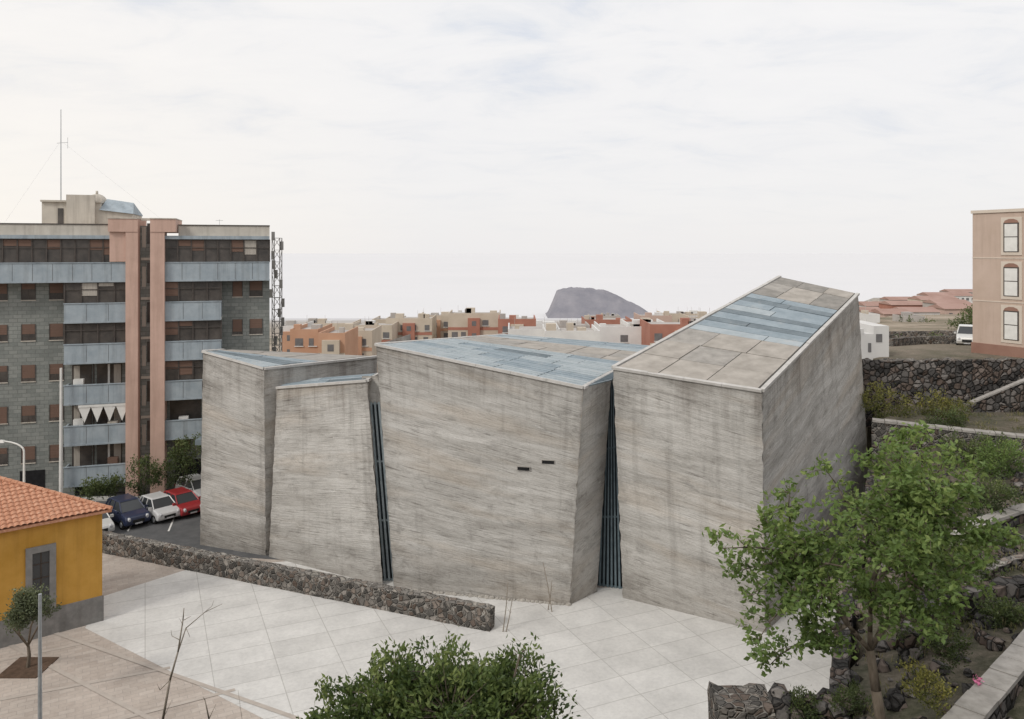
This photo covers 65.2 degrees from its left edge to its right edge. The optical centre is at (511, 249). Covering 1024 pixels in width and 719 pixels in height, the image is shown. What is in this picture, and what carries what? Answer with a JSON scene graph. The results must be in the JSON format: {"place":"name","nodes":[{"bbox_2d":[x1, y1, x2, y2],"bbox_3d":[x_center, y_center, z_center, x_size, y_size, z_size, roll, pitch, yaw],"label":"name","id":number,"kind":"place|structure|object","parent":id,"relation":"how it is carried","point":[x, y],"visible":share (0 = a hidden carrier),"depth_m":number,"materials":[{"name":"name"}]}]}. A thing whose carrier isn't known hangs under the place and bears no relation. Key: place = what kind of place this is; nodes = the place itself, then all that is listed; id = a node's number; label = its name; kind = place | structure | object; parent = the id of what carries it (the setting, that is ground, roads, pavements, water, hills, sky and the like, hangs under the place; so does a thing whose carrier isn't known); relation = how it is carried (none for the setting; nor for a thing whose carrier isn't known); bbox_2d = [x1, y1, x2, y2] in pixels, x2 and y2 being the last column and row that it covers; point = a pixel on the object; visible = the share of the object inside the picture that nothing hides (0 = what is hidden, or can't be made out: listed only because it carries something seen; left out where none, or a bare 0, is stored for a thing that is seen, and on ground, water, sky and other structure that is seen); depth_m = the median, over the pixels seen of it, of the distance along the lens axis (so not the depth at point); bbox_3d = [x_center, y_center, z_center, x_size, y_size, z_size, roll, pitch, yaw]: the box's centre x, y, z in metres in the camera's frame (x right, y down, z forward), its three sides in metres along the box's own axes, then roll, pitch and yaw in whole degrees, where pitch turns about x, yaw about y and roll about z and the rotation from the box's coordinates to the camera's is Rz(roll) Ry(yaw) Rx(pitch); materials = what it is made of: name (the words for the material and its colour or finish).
{"place":"outdoors","nodes":[
{"label":"outdoors","id":0,"kind":"place"},
{"bbox_2d":[0,514,103,648],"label":"walls","id":1,"kind":"structure","parent":0,"point":[78,542],"depth_m":39.90,"materials":[{"name":"paint"}]},
{"bbox_2d":[25,543,55,607],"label":"windows","id":2,"kind":"structure","parent":1,"relation":"attached to","point":[40,565],"depth_m":39.27,"materials":[{"name":"stone"}]},
{"bbox_2d":[0,476,112,532],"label":"tiled roof","id":3,"kind":"structure","parent":1,"relation":"on","point":[23,505],"depth_m":40.21,"materials":[{"name":"tile"}]},
{"bbox_2d":[79,488,279,559],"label":"parking lot","id":4,"kind":"structure","parent":0,"point":[184,530],"depth_m":53.76,"materials":[{"name":"asphalt"}]},
{"bbox_2d":[0,440,24,481],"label":"street lamp","id":5,"kind":"object","parent":4,"relation":"on","point":[4,441],"visible":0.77,"depth_m":51.96,"materials":[{"name":"metal"}]},
{"bbox_2d":[59,368,62,492],"bbox_3d":[-33.825,13.925,60.000,0.474,10.150,0.474,0,0,0],"label":"street lamp","id":6,"kind":"object","parent":4,"relation":"on","point":[60,447],"visible":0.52,"depth_m":59.91,"materials":[{"name":"metal"}]},
{"bbox_2d":[68,474,109,501],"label":"shrub","id":7,"kind":"object","parent":4,"relation":"on","point":[92,488],"visible":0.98,"depth_m":57.54,"materials":[{"name":"green plant"}]},
{"bbox_2d":[95,501,114,531],"bbox_3d":[-28.285,18.188,53.888,2.160,1.625,3.762,0,0,-45],"label":"parked car","id":8,"kind":"object","parent":4,"relation":"on","point":[108,524],"visible":0.16,"depth_m":53.18,"materials":[{"name":"paint"}]},
{"bbox_2d":[76,496,139,500],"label":"kerb","id":9,"kind":"structure","parent":4,"relation":"on","point":[97,498],"depth_m":60.72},
{"bbox_2d":[105,493,150,529],"bbox_3d":[-26.782,18.150,55.667,3.553,1.700,2.160,0,0,40],"label":"parked car","id":10,"kind":"object","parent":4,"relation":"on","point":[128,509],"visible":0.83,"depth_m":55.05,"materials":[{"name":"paint"}]},
{"bbox_2d":[0,195,269,495],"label":"apartment building","id":11,"kind":"structure","parent":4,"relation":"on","point":[122,314],"depth_m":61.61,"materials":[{"name":"grey concrete"}]},
{"bbox_2d":[93,191,106,201],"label":"dome","id":12,"kind":"structure","parent":11,"relation":"on","point":[99,197],"depth_m":67.36,"materials":[{"name":"beige paint"}]},
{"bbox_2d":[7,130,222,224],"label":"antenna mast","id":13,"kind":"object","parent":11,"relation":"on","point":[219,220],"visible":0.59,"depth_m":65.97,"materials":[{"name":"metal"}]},
{"bbox_2d":[122,453,177,498],"bbox_3d":[-27.021,16.991,59.976,3.876,3.433,3.651,0,0,-15],"label":"shrub","id":14,"kind":"object","parent":4,"relation":"on","point":[154,476],"visible":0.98,"depth_m":59.83,"materials":[{"name":"green plant"}]},
{"bbox_2d":[140,491,179,523],"bbox_3d":[-25.014,18.225,56.706,3.260,1.550,2.160,0,0,40],"label":"parked car","id":15,"kind":"object","parent":4,"relation":"on","point":[160,507],"visible":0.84,"depth_m":56.10,"materials":[{"name":"paint"}]},
{"bbox_2d":[163,487,200,518],"bbox_3d":[-23.828,18.225,57.784,3.344,1.550,2.160,0,0,40],"label":"parked car","id":16,"kind":"object","parent":4,"relation":"on","point":[188,501],"visible":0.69,"depth_m":57.22,"materials":[{"name":"paint"}]},
{"bbox_2d":[175,473,200,500],"bbox_3d":[-24.119,18.225,61.279,3.762,1.550,2.160,0,0,40],"label":"parked car","id":17,"kind":"object","parent":4,"relation":"on","point":[195,487],"visible":0.31,"depth_m":60.80,"materials":[{"name":"paint"}]},
{"bbox_2d":[0,527,842,718],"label":"plaza pavement","id":18,"kind":"structure","parent":0,"point":[140,692],"depth_m":34.97,"materials":[{"name":"stone"}]},
{"bbox_2d":[0,657,58,677],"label":"planting bed","id":19,"kind":"object","parent":18,"relation":"on","point":[17,668],"visible":0.92,"depth_m":36.23,"materials":[{"name":"soil"}]},
{"bbox_2d":[0,583,61,667],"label":"olive tree","id":20,"kind":"object","parent":18,"relation":"on","point":[23,610],"visible":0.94,"depth_m":32.70,"materials":[{"name":"green plant"}]},
{"bbox_2d":[38,593,41,718],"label":"lamp post","id":21,"kind":"object","parent":18,"relation":"on","point":[40,656],"visible":1,"depth_m":24.96,"materials":[{"name":"metal"}]},
{"bbox_2d":[0,632,300,718],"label":"pavement bands","id":22,"kind":"object","parent":18,"relation":"on","point":[144,714],"visible":0.82,"depth_m":34.86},
{"bbox_2d":[85,561,835,718],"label":"plaza slab paving","id":23,"kind":"structure","parent":18,"relation":"on","point":[612,653],"depth_m":38.60,"materials":[{"name":"concrete"}]},
{"bbox_2d":[502,585,507,631],"bbox_3d":[-0.275,17.758,39.791,0.402,2.492,0.058,0,0,0],"label":"sapling","id":24,"kind":"object","parent":23,"relation":"on","point":[505,608],"visible":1,"depth_m":39.77,"materials":[{"name":"brown plant"}]},
{"bbox_2d":[542,563,551,611],"bbox_3d":[1.859,17.689,41.989,0.537,2.632,0.058,0,0,0],"label":"sapling","id":25,"kind":"object","parent":23,"relation":"on","point":[548,587],"visible":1,"depth_m":41.97,"materials":[{"name":"brown plant"}]},
{"bbox_2d":[707,681,775,718],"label":"stone pier","id":26,"kind":"structure","parent":18,"relation":"on","point":[750,701],"depth_m":23.72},
{"bbox_2d":[0,0,1023,252],"label":"sky","id":27,"kind":"structure","parent":0,"point":[334,126],"materials":[{"name":"white"}]},
{"bbox_2d":[545,287,646,317],"bbox_3d":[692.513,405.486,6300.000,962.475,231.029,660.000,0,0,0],"label":"headland hill","id":28,"kind":"structure","parent":0,"point":[573,302],"depth_m":6102.00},
{"bbox_2d":[270,253,972,317],"bbox_3d":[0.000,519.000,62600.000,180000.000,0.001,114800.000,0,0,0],"label":"sea","id":29,"kind":"structure","parent":0,"point":[353,285],"depth_m":15098.46,"materials":[{"name":"liquid"}]},
{"bbox_2d":[270,298,1023,718],"bbox_3d":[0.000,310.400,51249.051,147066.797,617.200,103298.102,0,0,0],"label":"ground","id":30,"kind":"structure","parent":0,"point":[982,660],"depth_m":37.99,"materials":[{"name":"soil"}]},
{"bbox_2d":[98,468,137,499],"bbox_3d":[-29.284,17.244,59.126,2.904,2.175,2.787,0,0,-28],"label":"shrub","id":31,"kind":"object","parent":30,"relation":"on","point":[115,480],"visible":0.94,"depth_m":58.70,"materials":[{"name":"green plant"}]},
{"bbox_2d":[166,432,201,485],"bbox_3d":[-24.313,15.756,60.016,3.279,3.980,2.548,0,0,0],"label":"shrub","id":32,"kind":"object","parent":30,"relation":"on","point":[181,450],"visible":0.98,"depth_m":59.80,"materials":[{"name":"green plant"}]},
{"bbox_2d":[158,601,220,718],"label":"bare tree","id":33,"kind":"object","parent":30,"relation":"on","point":[168,687],"visible":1,"depth_m":19.99,"materials":[{"name":"brown plant"}]},
{"bbox_2d":[203,693,241,718],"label":"bare sapling","id":34,"kind":"object","parent":30,"relation":"on","point":[213,709],"visible":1,"depth_m":17.99,"materials":[{"name":"brown plant"}]},
{"bbox_2d":[270,232,284,351],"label":"telecom tower","id":35,"kind":"structure","parent":30,"relation":"on","point":[276,275],"depth_m":84.04,"materials":[{"name":"metal"}]},
{"bbox_2d":[282,320,313,351],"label":"apartment block","id":36,"kind":"structure","parent":30,"relation":"on","point":[288,325],"depth_m":169.10,"materials":[{"name":"paint"}]},
{"bbox_2d":[102,530,494,631],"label":"stone wall","id":37,"kind":"structure","parent":30,"relation":"on","point":[435,607],"depth_m":44.16,"materials":[{"name":"stone"}]},
{"bbox_2d":[290,323,331,352],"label":"apartment block","id":38,"kind":"structure","parent":30,"relation":"on","point":[303,338],"depth_m":150.00,"materials":[{"name":"paint"}]},
{"bbox_2d":[303,318,360,329],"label":"apartment block","id":39,"kind":"structure","parent":30,"relation":"on","point":[324,321],"depth_m":202.00,"materials":[{"name":"paint"}]},
{"bbox_2d":[318,321,357,354],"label":"apartment block","id":40,"kind":"structure","parent":30,"relation":"on","point":[340,341],"depth_m":140.00,"materials":[{"name":"paint"}]},
{"bbox_2d":[344,323,380,372],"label":"apartment block","id":41,"kind":"structure","parent":30,"relation":"on","point":[368,338],"depth_m":165.00,"materials":[{"name":"paint"}]},
{"bbox_2d":[355,320,397,341],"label":"apartment block","id":42,"kind":"structure","parent":30,"relation":"on","point":[389,332],"depth_m":190.00,"materials":[{"name":"paint"}]},
{"bbox_2d":[372,316,405,322],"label":"apartment block","id":43,"kind":"structure","parent":30,"relation":"on","point":[378,319],"depth_m":210.00,"materials":[{"name":"paint"}]},
{"bbox_2d":[386,313,436,339],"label":"apartment block","id":44,"kind":"structure","parent":30,"relation":"on","point":[421,326],"depth_m":200.00,"materials":[{"name":"paint"}]},
{"bbox_2d":[422,312,448,337],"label":"apartment block","id":45,"kind":"structure","parent":30,"relation":"on","point":[442,324],"depth_m":215.00,"materials":[{"name":"paint"}]},
{"bbox_2d":[296,626,579,718],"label":"bushy tree","id":46,"kind":"object","parent":30,"relation":"on","point":[444,687],"visible":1,"depth_m":15.54,"materials":[{"name":"green plant"}]},
{"bbox_2d":[448,307,500,337],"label":"apartment block","id":47,"kind":"structure","parent":30,"relation":"on","point":[469,321],"depth_m":200.00,"materials":[{"name":"paint"}]},
{"bbox_2d":[498,313,535,333],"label":"apartment block","id":48,"kind":"structure","parent":30,"relation":"on","point":[504,321],"depth_m":185.00,"materials":[{"name":"paint"}]},
{"bbox_2d":[195,275,867,632],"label":"concrete church","id":49,"kind":"structure","parent":30,"relation":"on","point":[449,466],"depth_m":44.44,"materials":[{"name":"grey concrete"}]},
{"bbox_2d":[370,402,392,580],"bbox_3d":[-7.572,13.889,46.225,1.834,10.222,0.650,0,0,0],"label":"slit window","id":50,"kind":"structure","parent":49,"relation":"in","point":[382,502],"depth_m":46.14,"materials":[{"name":"glass"}]},
{"bbox_2d":[517,459,554,470],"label":"slot windows","id":51,"kind":"structure","parent":49,"relation":"in","point":[543,461],"depth_m":42.91,"materials":[{"name":"black glass"}]},
{"bbox_2d":[508,317,559,336],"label":"apartment block","id":52,"kind":"structure","parent":30,"relation":"on","point":[538,331],"depth_m":140.00,"materials":[{"name":"paint"}]},
{"bbox_2d":[542,323,599,340],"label":"apartment block","id":53,"kind":"structure","parent":30,"relation":"on","point":[570,331],"depth_m":135.00,"materials":[{"name":"paint"}]},
{"bbox_2d":[557,320,589,327],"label":"apartment block","id":54,"kind":"structure","parent":30,"relation":"on","point":[561,323],"depth_m":212.00,"materials":[{"name":"paint"}]},
{"bbox_2d":[588,313,619,317],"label":"apartment block","id":55,"kind":"structure","parent":30,"relation":"on","point":[612,315],"depth_m":402.00,"materials":[{"name":"paint"}]},
{"bbox_2d":[581,314,631,327],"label":"apartment block","id":56,"kind":"structure","parent":30,"relation":"on","point":[599,318],"depth_m":230.22,"materials":[{"name":"paint"}]},
{"bbox_2d":[594,319,640,344],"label":"apartment block","id":57,"kind":"structure","parent":30,"relation":"on","point":[620,333],"depth_m":160.00,"materials":[{"name":"paint"}]},
{"bbox_2d":[620,318,663,325],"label":"apartment block","id":58,"kind":"structure","parent":30,"relation":"on","point":[622,321],"depth_m":168.63,"materials":[{"name":"paint"}]},
{"bbox_2d":[634,311,671,321],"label":"apartment block","id":59,"kind":"structure","parent":30,"relation":"on","point":[666,317],"depth_m":230.23,"materials":[{"name":"paint"}]},
{"bbox_2d":[640,313,697,344],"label":"apartment block","id":60,"kind":"structure","parent":30,"relation":"on","point":[652,332],"depth_m":150.00,"materials":[{"name":"paint"}]},
{"bbox_2d":[657,310,696,321],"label":"apartment block","id":61,"kind":"structure","parent":30,"relation":"on","point":[675,317],"depth_m":240.00,"materials":[{"name":"paint"}]},
{"bbox_2d":[679,308,709,321],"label":"apartment block","id":62,"kind":"structure","parent":30,"relation":"on","point":[699,314],"depth_m":183.00,"materials":[{"name":"paint"}]},
{"bbox_2d":[825,675,871,717],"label":"shrub","id":63,"kind":"object","parent":30,"relation":"on","point":[852,691],"visible":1,"depth_m":23.00,"materials":[{"name":"green plant"}]},
{"bbox_2d":[828,459,877,701],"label":"retaining wall","id":64,"kind":"structure","parent":30,"relation":"on","point":[839,665],"depth_m":27.66,"materials":[{"name":"stone"}]},
{"bbox_2d":[702,419,1023,718],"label":"broadleaf tree","id":65,"kind":"object","parent":30,"relation":"on","point":[916,506],"visible":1,"depth_m":21.65,"materials":[{"name":"green plant"}]},
{"bbox_2d":[859,303,879,322],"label":"hillside house","id":66,"kind":"structure","parent":30,"relation":"on","point":[866,315],"depth_m":150.00,"materials":[{"name":"paint"}]},
{"bbox_2d":[859,307,879,312],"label":"hillside house","id":67,"kind":"structure","parent":30,"relation":"on","point":[867,308],"depth_m":192.50,"materials":[{"name":"paint"}]},
{"bbox_2d":[859,301,881,306],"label":"hillside house","id":68,"kind":"structure","parent":30,"relation":"on","point":[870,303],"depth_m":262.46,"materials":[{"name":"paint"}]},
{"bbox_2d":[844,490,900,534],"bbox_3d":[17.564,12.761,38.127,3.152,2.351,2.380,0,0,0],"label":"shrub","id":69,"kind":"object","parent":30,"relation":"on","point":[868,512],"visible":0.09,"depth_m":38.17,"materials":[{"name":"green plant"}]},
{"bbox_2d":[860,320,888,359],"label":"white house","id":70,"kind":"structure","parent":30,"relation":"on","point":[874,340],"depth_m":62.90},
{"bbox_2d":[860,380,915,418],"bbox_3d":[24.870,10.324,53.698,4.072,3.075,3.705,0,0,0],"label":"shrub","id":71,"kind":"object","parent":30,"relation":"on","point":[865,399],"visible":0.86,"depth_m":53.28,"materials":[{"name":"green plant"}]},
{"bbox_2d":[871,309,909,316],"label":"hillside house","id":72,"kind":"structure","parent":30,"relation":"on","point":[885,312],"depth_m":186.63,"materials":[{"name":"ceramic"}]},
{"bbox_2d":[879,297,908,300],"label":"hillside house","id":73,"kind":"structure","parent":30,"relation":"on","point":[893,299],"depth_m":422.41,"materials":[{"name":"paint"}]},
{"bbox_2d":[768,452,1023,718],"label":"rubble stones","id":74,"kind":"object","parent":30,"relation":"on","point":[894,700],"visible":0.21,"depth_m":24.52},
{"bbox_2d":[879,301,922,308],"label":"hillside house","id":75,"kind":"structure","parent":30,"relation":"on","point":[887,304],"depth_m":251.66,"materials":[{"name":"paint"}]},
{"bbox_2d":[892,312,924,321],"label":"hillside house","id":76,"kind":"structure","parent":30,"relation":"on","point":[905,316],"depth_m":150.96,"materials":[{"name":"paint"}]},
{"bbox_2d":[891,307,940,314],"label":"hillside house","id":77,"kind":"structure","parent":30,"relation":"on","point":[924,311],"depth_m":195.93,"materials":[{"name":"ceramic"}]},
{"bbox_2d":[896,314,935,322],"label":"shrub","id":78,"kind":"object","parent":30,"relation":"on","point":[908,319],"visible":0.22,"depth_m":149.40,"materials":[{"name":"green plant"}]},
{"bbox_2d":[889,336,955,345],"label":"field wall","id":79,"kind":"structure","parent":30,"relation":"on","point":[904,341],"depth_m":77.27,"materials":[{"name":"stone"}]},
{"bbox_2d":[889,330,956,337],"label":"field wall","id":80,"kind":"structure","parent":30,"relation":"on","point":[892,334],"depth_m":93.22,"materials":[{"name":"stone"}]},
{"bbox_2d":[896,657,958,717],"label":"shrub","id":81,"kind":"object","parent":30,"relation":"on","point":[923,682],"visible":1,"depth_m":20.81,"materials":[{"name":"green plant"}]},
{"bbox_2d":[908,296,957,302],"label":"hillside house","id":82,"kind":"structure","parent":30,"relation":"on","point":[919,298],"depth_m":333.26,"materials":[{"name":"paint"}]},
{"bbox_2d":[895,614,975,678],"bbox_3d":[12.492,11.495,23.686,1.549,1.734,1.966,0,0,-41],"label":"shrub","id":83,"kind":"object","parent":30,"relation":"on","point":[948,650],"visible":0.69,"depth_m":23.34,"materials":[{"name":"green plant"}]},
{"bbox_2d":[850,405,1023,718],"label":"dry grass","id":84,"kind":"structure","parent":30,"relation":"on","point":[957,464],"depth_m":31.88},
{"bbox_2d":[904,388,975,422],"bbox_3d":[28.239,10.381,52.541,3.088,2.697,4.670,0,0,-27],"label":"shrub","id":85,"kind":"object","parent":30,"relation":"on","point":[945,403],"visible":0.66,"depth_m":52.52,"materials":[{"name":"green plant"}]},
{"bbox_2d":[862,357,1023,426],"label":"terrace wall","id":86,"kind":"structure","parent":30,"relation":"on","point":[964,380],"depth_m":56.59,"materials":[{"name":"stone"}]},
{"bbox_2d":[916,292,972,302],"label":"hillside house","id":87,"kind":"structure","parent":30,"relation":"on","point":[967,296],"depth_m":422.44,"materials":[{"name":"ceramic"}]},
{"bbox_2d":[925,405,967,427],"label":"shrub","id":88,"kind":"object","parent":30,"relation":"on","point":[948,415],"visible":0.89,"depth_m":49.95,"materials":[{"name":"green plant"}]},
{"bbox_2d":[871,418,1023,465],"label":"terrace wall","id":89,"kind":"structure","parent":30,"relation":"on","point":[881,428],"depth_m":48.56,"materials":[{"name":"stone"}]},
{"bbox_2d":[923,299,972,306],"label":"hillside house","id":90,"kind":"structure","parent":30,"relation":"on","point":[929,302],"depth_m":243.33,"materials":[{"name":"ceramic"}]},
{"bbox_2d":[928,304,972,313],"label":"hillside house","id":91,"kind":"structure","parent":30,"relation":"on","point":[949,308],"depth_m":200.97,"materials":[{"name":"ceramic"}]},
{"bbox_2d":[939,289,972,293],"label":"hillside house","id":92,"kind":"structure","parent":30,"relation":"on","point":[959,290],"depth_m":563.41,"materials":[{"name":"paint"}]},
{"bbox_2d":[945,305,972,329],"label":"shrub","id":93,"kind":"object","parent":30,"relation":"on","point":[970,318],"visible":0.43,"depth_m":120.58,"materials":[{"name":"green plant"}]},
{"bbox_2d":[896,574,1023,661],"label":"garden wall","id":94,"kind":"structure","parent":30,"relation":"on","point":[1009,587],"depth_m":27.58,"materials":[{"name":"stone"}]},
{"bbox_2d":[954,324,972,344],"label":"parked van","id":95,"kind":"object","parent":30,"relation":"on","point":[964,334],"visible":0.49,"depth_m":75.10,"materials":[{"name":"paint"}]},
{"bbox_2d":[933,530,1009,580],"bbox_3d":[16.797,11.643,29.631,2.955,2.303,2.700,0,0,30],"label":"shrub","id":96,"kind":"object","parent":30,"relation":"on","point":[990,565],"visible":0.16,"depth_m":29.42,"materials":[{"name":"green plant"}]},
{"bbox_2d":[973,675,984,685],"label":"pink flower plant","id":97,"kind":"object","parent":30,"relation":"on","point":[978,681],"visible":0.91,"depth_m":21.78,"materials":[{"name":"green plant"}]},
{"bbox_2d":[936,426,1023,468],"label":"shrub","id":98,"kind":"object","parent":30,"relation":"on","point":[964,443],"visible":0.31,"depth_m":46.20,"materials":[{"name":"green plant"}]},
{"bbox_2d":[941,629,1023,718],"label":"garden wall","id":99,"kind":"structure","parent":30,"relation":"on","point":[994,695],"depth_m":21.74,"materials":[{"name":"concrete"}]},
{"bbox_2d":[947,503,1023,562],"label":"path wall","id":100,"kind":"structure","parent":30,"relation":"on","point":[1016,513],"depth_m":35.21,"materials":[{"name":"concrete"}]},
{"bbox_2d":[953,590,1023,629],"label":"shrub","id":101,"kind":"object","parent":30,"relation":"on","point":[998,610],"visible":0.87,"depth_m":26.62,"materials":[{"name":"green plant"}]},
{"bbox_2d":[961,471,1023,517],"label":"shrub","id":102,"kind":"object","parent":30,"relation":"on","point":[998,491],"visible":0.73,"depth_m":35.61,"materials":[{"name":"green plant"}]},
{"bbox_2d":[961,554,1023,585],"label":"path wall","id":103,"kind":"structure","parent":30,"relation":"on","point":[1018,560],"depth_m":30.49,"materials":[{"name":"stone"}]},
{"bbox_2d":[969,378,1023,411],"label":"stair parapet","id":104,"kind":"structure","parent":30,"relation":"on","point":[1008,398],"depth_m":54.24,"materials":[{"name":"stone"}]},
{"bbox_2d":[970,437,1023,481],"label":"shrub","id":105,"kind":"object","parent":30,"relation":"on","point":[1005,462],"visible":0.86,"depth_m":42.78,"materials":[{"name":"green plant"}]},
{"bbox_2d":[971,208,1023,357],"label":"pink apartment building","id":106,"kind":"structure","parent":30,"relation":"on","point":[998,281],"depth_m":64.07,"materials":[{"name":"paint"}]},
{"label":"garden wall","id":107,"kind":"object","parent":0,"visible":0},
{"bbox_2d":[783,685,825,718],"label":"shrub","id":108,"kind":"object","parent":107,"relation":"on","point":[806,708],"visible":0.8,"depth_m":23.40,"materials":[{"name":"green plant"}]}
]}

